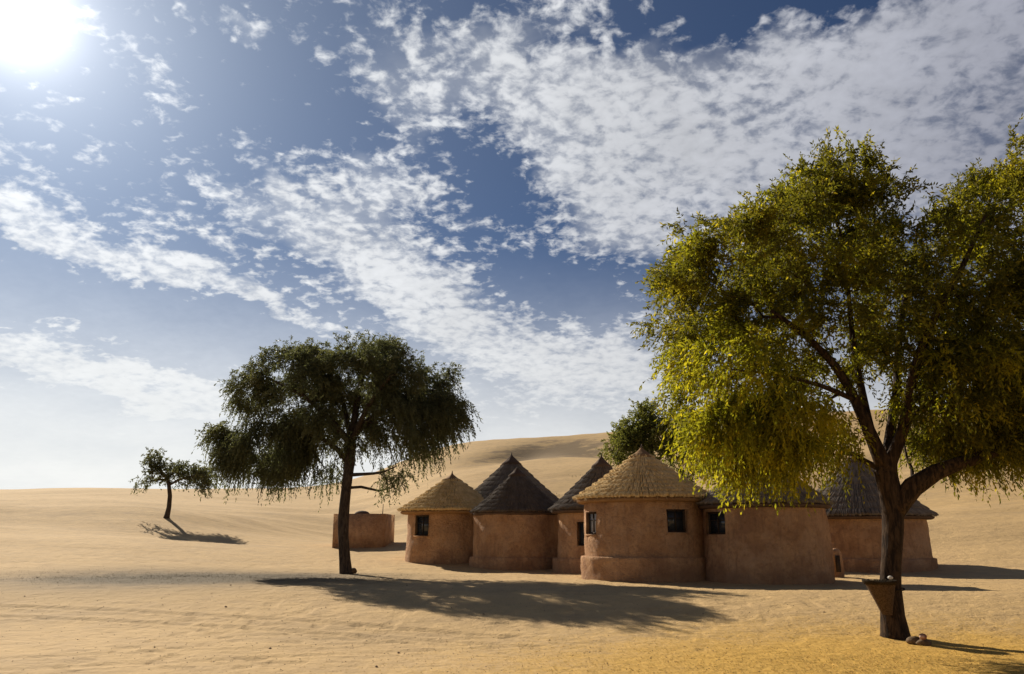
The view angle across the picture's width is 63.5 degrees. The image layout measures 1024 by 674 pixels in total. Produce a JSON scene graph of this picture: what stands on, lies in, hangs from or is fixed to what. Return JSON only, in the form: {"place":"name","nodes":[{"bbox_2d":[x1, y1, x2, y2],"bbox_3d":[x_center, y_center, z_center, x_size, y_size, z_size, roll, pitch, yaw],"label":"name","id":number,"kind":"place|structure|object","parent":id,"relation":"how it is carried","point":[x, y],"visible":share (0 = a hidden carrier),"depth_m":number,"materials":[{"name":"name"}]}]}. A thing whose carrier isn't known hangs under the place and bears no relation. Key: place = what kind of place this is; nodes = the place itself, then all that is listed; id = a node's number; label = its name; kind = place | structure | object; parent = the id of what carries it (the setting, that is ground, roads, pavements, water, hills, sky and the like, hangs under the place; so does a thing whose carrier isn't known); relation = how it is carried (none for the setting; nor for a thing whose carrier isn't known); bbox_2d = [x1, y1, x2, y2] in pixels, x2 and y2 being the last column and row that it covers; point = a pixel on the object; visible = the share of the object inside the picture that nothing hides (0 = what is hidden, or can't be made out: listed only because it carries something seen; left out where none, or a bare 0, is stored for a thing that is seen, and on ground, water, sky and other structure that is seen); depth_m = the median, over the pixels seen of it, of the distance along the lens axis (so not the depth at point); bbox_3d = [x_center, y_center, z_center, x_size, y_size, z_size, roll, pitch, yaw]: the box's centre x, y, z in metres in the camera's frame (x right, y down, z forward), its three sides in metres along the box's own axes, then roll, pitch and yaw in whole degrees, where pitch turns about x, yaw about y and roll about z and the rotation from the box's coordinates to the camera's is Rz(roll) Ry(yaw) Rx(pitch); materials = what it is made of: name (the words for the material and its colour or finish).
{"place":"outdoors","nodes":[
{"label":"outdoors","id":0,"kind":"place"},
{"bbox_2d":[0,409,1023,673],"bbox_3d":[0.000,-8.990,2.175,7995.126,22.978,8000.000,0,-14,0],"label":"sand ground","id":1,"kind":"structure","parent":0,"point":[86,533],"depth_m":23.49,"materials":[{"name":"beige sand"}]},
{"bbox_2d":[130,447,223,517],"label":"ghaf tree","id":2,"kind":"object","parent":1,"relation":"on","point":[195,476],"visible":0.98,"depth_m":63.32,"materials":[{"name":"green plant"}]},
{"bbox_2d":[3,565,427,584],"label":"dry grass","id":3,"kind":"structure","parent":1,"relation":"on","point":[177,575],"depth_m":33.45,"materials":[{"name":"beige plant"}]},
{"bbox_2d":[191,326,482,573],"bbox_3d":[-7.939,5.202,37.742,13.360,11.391,6.895,0,-14,0],"label":"ghaf tree","id":4,"kind":"object","parent":1,"relation":"on","point":[415,411],"visible":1,"depth_m":37.06,"materials":[{"name":"green plant"}]},
{"bbox_2d":[354,511,369,513],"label":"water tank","id":5,"kind":"object","parent":1,"relation":"on","point":[361,512],"visible":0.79,"depth_m":54.52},
{"bbox_2d":[332,514,394,547],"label":"walled enclosure","id":6,"kind":"object","parent":1,"relation":"on","point":[370,530],"visible":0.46,"depth_m":53.64,"materials":[{"name":"concrete"}]},
{"bbox_2d":[397,471,483,563],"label":"round hut","id":7,"kind":"object","parent":1,"relation":"on","point":[440,524],"visible":0.81,"depth_m":43.62,"materials":[{"name":"concrete"}]},
{"bbox_2d":[413,515,428,536],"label":"window","id":8,"kind":"structure","parent":7,"relation":"in","point":[422,521],"depth_m":44.09,"materials":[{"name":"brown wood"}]},
{"bbox_2d":[469,467,558,570],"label":"round hut","id":9,"kind":"object","parent":1,"relation":"on","point":[516,524],"visible":0.85,"depth_m":40.70,"materials":[{"name":"concrete"}]},
{"bbox_2d":[474,452,558,502],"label":"round hut","id":10,"kind":"object","parent":1,"relation":"on","point":[497,477],"visible":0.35,"depth_m":46.91,"materials":[{"name":"plant"}]},
{"bbox_2d":[111,601,1023,673],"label":"leaf litter","id":11,"kind":"object","parent":1,"relation":"on","point":[815,664],"visible":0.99,"depth_m":14.93,"materials":[{"name":"plant"}]},
{"bbox_2d":[548,454,612,573],"bbox_3d":[4.317,8.542,39.483,5.340,5.923,5.331,0,-14,0],"label":"round hut","id":12,"kind":"object","parent":1,"relation":"on","point":[567,509],"visible":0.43,"depth_m":38.12,"materials":[{"name":"concrete"}]},
{"bbox_2d":[576,522,583,546],"bbox_3d":[3.391,8.949,37.485,0.980,1.108,0.238,-7,-15,26],"label":"window","id":13,"kind":"structure","parent":12,"relation":"in","point":[580,524],"depth_m":37.70,"materials":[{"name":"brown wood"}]},
{"bbox_2d":[572,444,707,582],"bbox_3d":[5.403,7.273,33.824,5.822,5.784,5.853,0,-14,0],"label":"round hut","id":14,"kind":"object","parent":1,"relation":"on","point":[643,517],"visible":0.94,"depth_m":31.70,"materials":[{"name":"concrete"}]},
{"bbox_2d":[584,512,596,535],"bbox_3d":[3.193,7.450,32.979,0.238,0.918,0.969,5,-14,-19],"label":"window","id":15,"kind":"structure","parent":14,"relation":"in","point":[591,515],"depth_m":33.11,"materials":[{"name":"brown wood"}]},
{"bbox_2d":[666,509,689,533],"bbox_3d":[6.301,7.068,31.656,0.969,0.918,0.238,6,-15,-22],"label":"window","id":16,"kind":"structure","parent":14,"relation":"in","point":[675,517],"depth_m":31.75,"materials":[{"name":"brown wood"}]},
{"bbox_2d":[597,396,721,484],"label":"leafy tree","id":17,"kind":"object","parent":1,"relation":"on","point":[632,435],"visible":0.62,"depth_m":49.31,"materials":[{"name":"green plant"}]},
{"bbox_2d":[695,471,835,584],"bbox_3d":[9.857,7.042,32.452,5.511,5.620,5.528,0,-14,0],"label":"round hut","id":18,"kind":"object","parent":1,"relation":"on","point":[763,543],"visible":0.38,"depth_m":30.26,"materials":[{"name":"concrete"}]},
{"bbox_2d":[705,512,725,535],"bbox_3d":[7.812,7.137,31.574,0.238,0.898,1.278,6,-15,-22],"label":"window","id":19,"kind":"structure","parent":18,"relation":"in","point":[716,522],"depth_m":31.71,"materials":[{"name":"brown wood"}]},
{"bbox_2d":[626,113,1023,639],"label":"ghaf tree","id":20,"kind":"object","parent":1,"relation":"on","point":[743,431],"visible":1,"depth_m":18.57,"materials":[{"name":"green plant"}]},
{"bbox_2d":[862,579,904,614],"bbox_3d":[8.226,5.734,18.264,0.726,0.754,1.306,-10,-17,36],"label":"hanging basket","id":21,"kind":"object","parent":20,"relation":"attached to","point":[882,592],"visible":0.99,"depth_m":17.95,"materials":[{"name":"brown wicker"}]},
{"bbox_2d":[833,548,844,577],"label":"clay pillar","id":22,"kind":"structure","parent":1,"relation":"on","point":[838,564],"depth_m":33.87,"materials":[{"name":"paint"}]},
{"bbox_2d":[817,456,938,572],"bbox_3d":[17.015,8.470,40.409,6.890,6.093,6.946,0,-14,0],"label":"round hut","id":23,"kind":"object","parent":1,"relation":"on","point":[855,527],"visible":0.43,"depth_m":37.73,"materials":[{"name":"concrete"}]},
{"bbox_2d":[906,636,919,644],"bbox_3d":[8.511,6.421,17.462,0.390,0.195,0.245,0,-14,0],"label":"rock","id":24,"kind":"object","parent":1,"relation":"on","point":[913,640],"visible":0.76,"depth_m":17.40,"materials":[{"name":"stone"}]},
{"bbox_2d":[916,639,931,645],"bbox_3d":[8.600,6.399,17.283,0.309,0.176,0.225,0,-14,0],"label":"rock","id":25,"kind":"object","parent":1,"relation":"on","point":[926,642],"visible":0.81,"depth_m":17.21,"materials":[{"name":"stone"}]},
{"bbox_2d":[919,633,926,639],"bbox_3d":[8.588,6.267,17.286,0.159,0.133,0.153,0,-14,0],"label":"rock","id":26,"kind":"object","parent":25,"relation":"on","point":[922,636],"visible":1,"depth_m":17.24,"materials":[{"name":"stone"}]},
{"bbox_2d":[0,0,1023,488],"label":"sky","id":27,"kind":"structure","parent":0,"point":[188,188],"materials":[{"name":"blue"}]},
{"bbox_2d":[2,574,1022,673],"bbox_3d":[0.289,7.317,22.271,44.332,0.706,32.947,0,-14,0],"label":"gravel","id":28,"kind":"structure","parent":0,"point":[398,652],"depth_m":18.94,"materials":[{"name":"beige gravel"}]}
]}

